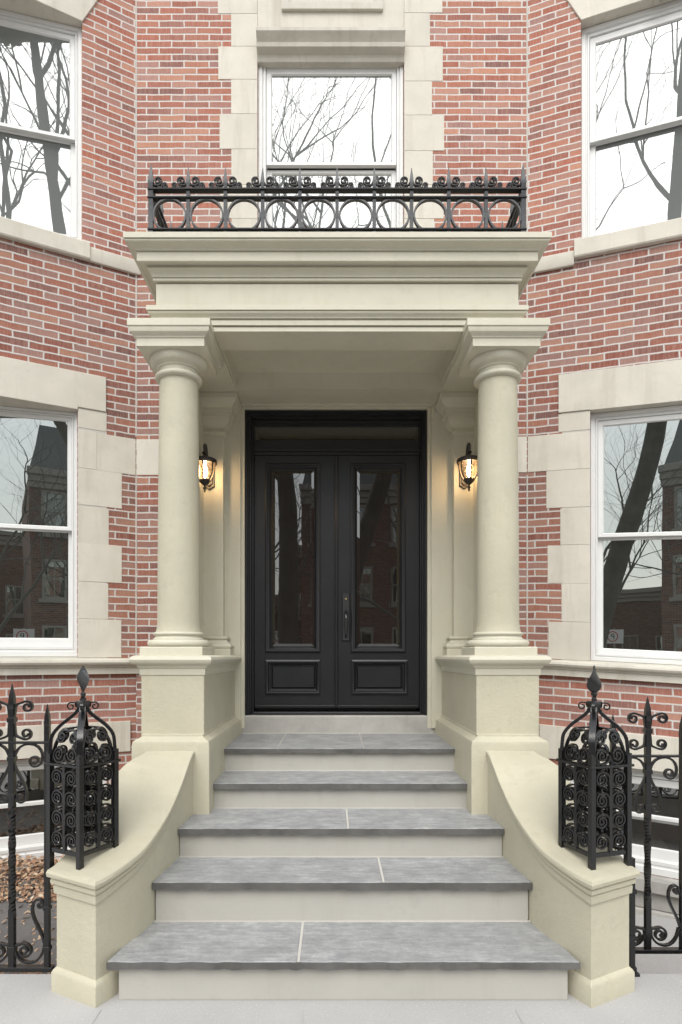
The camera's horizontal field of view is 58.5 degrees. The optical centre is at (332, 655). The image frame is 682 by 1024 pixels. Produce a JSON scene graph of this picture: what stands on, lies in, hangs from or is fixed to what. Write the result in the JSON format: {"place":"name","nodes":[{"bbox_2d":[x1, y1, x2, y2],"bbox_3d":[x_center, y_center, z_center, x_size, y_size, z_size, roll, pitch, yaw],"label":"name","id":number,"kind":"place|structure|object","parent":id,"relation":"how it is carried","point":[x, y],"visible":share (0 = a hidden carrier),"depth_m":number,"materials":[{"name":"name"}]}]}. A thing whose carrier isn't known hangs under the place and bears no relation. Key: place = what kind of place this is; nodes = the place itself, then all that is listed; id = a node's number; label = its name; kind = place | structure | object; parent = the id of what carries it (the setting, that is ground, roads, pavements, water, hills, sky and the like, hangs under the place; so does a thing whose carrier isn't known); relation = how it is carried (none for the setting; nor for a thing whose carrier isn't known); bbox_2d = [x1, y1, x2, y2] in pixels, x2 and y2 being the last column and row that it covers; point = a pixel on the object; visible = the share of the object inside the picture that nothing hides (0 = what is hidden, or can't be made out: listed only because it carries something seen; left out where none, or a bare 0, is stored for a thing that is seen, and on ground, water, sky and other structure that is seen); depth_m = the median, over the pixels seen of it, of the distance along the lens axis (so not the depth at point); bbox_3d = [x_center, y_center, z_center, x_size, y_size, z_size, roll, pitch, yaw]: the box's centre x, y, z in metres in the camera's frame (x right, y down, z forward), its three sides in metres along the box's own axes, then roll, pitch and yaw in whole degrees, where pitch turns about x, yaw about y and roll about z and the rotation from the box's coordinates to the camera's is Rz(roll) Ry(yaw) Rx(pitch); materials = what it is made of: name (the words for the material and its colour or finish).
{"place":"outdoors","nodes":[
{"label":"outdoors","id":0,"kind":"place"},
{"bbox_2d":[0,826,61,973],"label":"areaway paving","id":1,"kind":"structure","parent":0,"point":[24,931],"depth_m":4.06,"materials":[{"name":"grey concrete"}]},
{"bbox_2d":[0,853,63,973],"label":"leaf litter","id":2,"kind":"object","parent":1,"relation":"on","point":[29,874],"visible":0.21,"depth_m":4.71,"materials":[{"name":"brown plant"}]},
{"bbox_2d":[0,974,681,1023],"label":"sidewalk","id":3,"kind":"structure","parent":0,"point":[35,999],"depth_m":2.82,"materials":[{"name":"concrete"}]},
{"bbox_2d":[0,684,54,971],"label":"iron fence","id":4,"kind":"object","parent":3,"relation":"on","point":[12,798],"visible":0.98,"depth_m":3.16,"materials":[{"name":"black metal"}]},
{"bbox_2d":[46,751,194,1007],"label":"stoop wing wall","id":5,"kind":"structure","parent":3,"relation":"on","point":[106,905],"depth_m":3.05,"materials":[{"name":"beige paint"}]},
{"bbox_2d":[44,666,120,870],"bbox_3d":[-1.271,0.562,3.100,0.260,1.031,0.260,0,0,28],"label":"newel cage","id":6,"kind":"object","parent":5,"relation":"on","point":[79,771],"visible":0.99,"depth_m":3.04,"materials":[{"name":"black metal"}]},
{"bbox_2d":[91,1009,523,1023],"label":"sidewalk joints","id":7,"kind":"object","parent":3,"relation":"on","point":[302,1016],"visible":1,"depth_m":2.77,"materials":[{"name":"grey concrete"}]},
{"bbox_2d":[106,715,580,999],"bbox_3d":[0.050,1.085,4.256,2.230,1.111,2.794,0,0,0],"label":"front stoop","id":8,"kind":"object","parent":3,"relation":"on","point":[340,857],"visible":0.94,"depth_m":3.31,"materials":[{"name":"stone"}]},
{"bbox_2d":[486,751,639,1007],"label":"stoop wing wall","id":9,"kind":"structure","parent":3,"relation":"on","point":[578,909],"depth_m":3.05,"materials":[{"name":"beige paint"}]},
{"bbox_2d":[556,665,633,869],"bbox_3d":[1.322,0.562,3.080,0.260,1.031,0.260,0,0,-18],"label":"newel cage","id":10,"kind":"object","parent":9,"relation":"on","point":[591,771],"visible":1,"depth_m":3.00,"materials":[{"name":"black metal"}]},
{"bbox_2d":[610,696,681,976],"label":"iron fence","id":11,"kind":"object","parent":3,"relation":"on","point":[647,808],"visible":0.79,"depth_m":3.35,"materials":[{"name":"black metal"}]},
{"bbox_2d":[635,914,681,973],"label":"areaway slab","id":12,"kind":"structure","parent":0,"point":[658,963],"depth_m":4.46,"materials":[{"name":"concrete"}]},
{"label":"ground","id":13,"kind":"structure","parent":0,"visible":0},
{"bbox_2d":[0,0,681,918],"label":"brick townhouse","id":14,"kind":"structure","parent":13,"relation":"on","point":[572,108],"depth_m":5.46,"materials":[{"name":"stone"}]},
{"bbox_2d":[0,406,76,656],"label":"window","id":15,"kind":"structure","parent":14,"relation":"in","point":[38,448],"depth_m":5.35,"materials":[{"name":"glass"}]},
{"bbox_2d":[0,9,81,239],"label":"window","id":16,"kind":"structure","parent":14,"relation":"in","point":[41,60],"depth_m":5.35,"materials":[{"name":"glass"}]},
{"bbox_2d":[0,758,106,863],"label":"window","id":17,"kind":"structure","parent":14,"relation":"in","point":[31,844],"depth_m":5.24,"materials":[{"name":"white paint"}]},
{"bbox_2d":[254,455,334,707],"bbox_3d":[-0.338,-0.670,5.512,0.737,2.282,0.067,0,0,0],"label":"door","id":18,"kind":"structure","parent":14,"relation":"in","point":[294,495],"depth_m":5.50,"materials":[{"name":"grey paint"}]},
{"bbox_2d":[258,66,402,227],"bbox_3d":[-0.018,-4.558,5.665,1.335,1.846,0.160,0,0,0],"label":"window","id":19,"kind":"structure","parent":14,"relation":"in","point":[308,117],"depth_m":5.62,"materials":[{"name":"glass"}]},
{"bbox_2d":[123,232,551,813],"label":"portico","id":20,"kind":"structure","parent":14,"relation":"attached to","point":[443,331],"depth_m":4.19,"materials":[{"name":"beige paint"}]},
{"bbox_2d":[199,443,216,491],"bbox_3d":[-1.067,-1.572,5.126,0.206,0.417,0.308,0,0,0],"label":"wall lantern","id":21,"kind":"object","parent":20,"relation":"attached to","point":[207,464],"depth_m":5.06,"materials":[{"name":"brown metal"}]},
{"bbox_2d":[147,164,526,231],"bbox_3d":[0.029,-3.037,4.777,2.510,0.462,1.507,0,0,0],"label":"roof railing","id":22,"kind":"object","parent":20,"relation":"on","point":[225,188],"visible":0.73,"depth_m":4.04,"materials":[{"name":"metal"}]},
{"bbox_2d":[456,442,476,490],"bbox_3d":[1.136,-1.579,5.126,0.206,0.417,0.308,0,0,0],"label":"wall lantern","id":23,"kind":"object","parent":20,"relation":"attached to","point":[466,462],"depth_m":5.07,"materials":[{"name":"brown metal"}]},
{"bbox_2d":[338,455,418,707],"bbox_3d":[0.408,-0.670,5.486,0.743,2.282,0.119,0,0,0],"label":"door","id":24,"kind":"structure","parent":14,"relation":"in","point":[378,495],"depth_m":5.50,"materials":[{"name":"grey paint"}]},
{"bbox_2d":[566,763,678,879],"bbox_3d":[2.823,1.446,5.358,1.480,1.045,0.160,0,0,19],"label":"window","id":25,"kind":"structure","parent":14,"relation":"in","point":[664,862],"depth_m":5.30,"materials":[{"name":"white paint"}]},
{"bbox_2d":[581,0,681,237],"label":"window","id":26,"kind":"structure","parent":14,"relation":"in","point":[631,65],"depth_m":5.38,"materials":[{"name":"glass"}]},
{"bbox_2d":[590,405,681,664],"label":"window","id":27,"kind":"structure","parent":14,"relation":"in","point":[636,455],"depth_m":5.37,"materials":[{"name":"glass"}]},
{"bbox_2d":[632,833,667,848],"bbox_3d":[2.880,1.832,5.649,0.360,0.294,0.322,0,0,19],"label":"basement window","id":28,"kind":"structure","parent":14,"relation":"in","point":[658,842],"depth_m":5.60,"materials":[{"name":"glass"}]}
]}

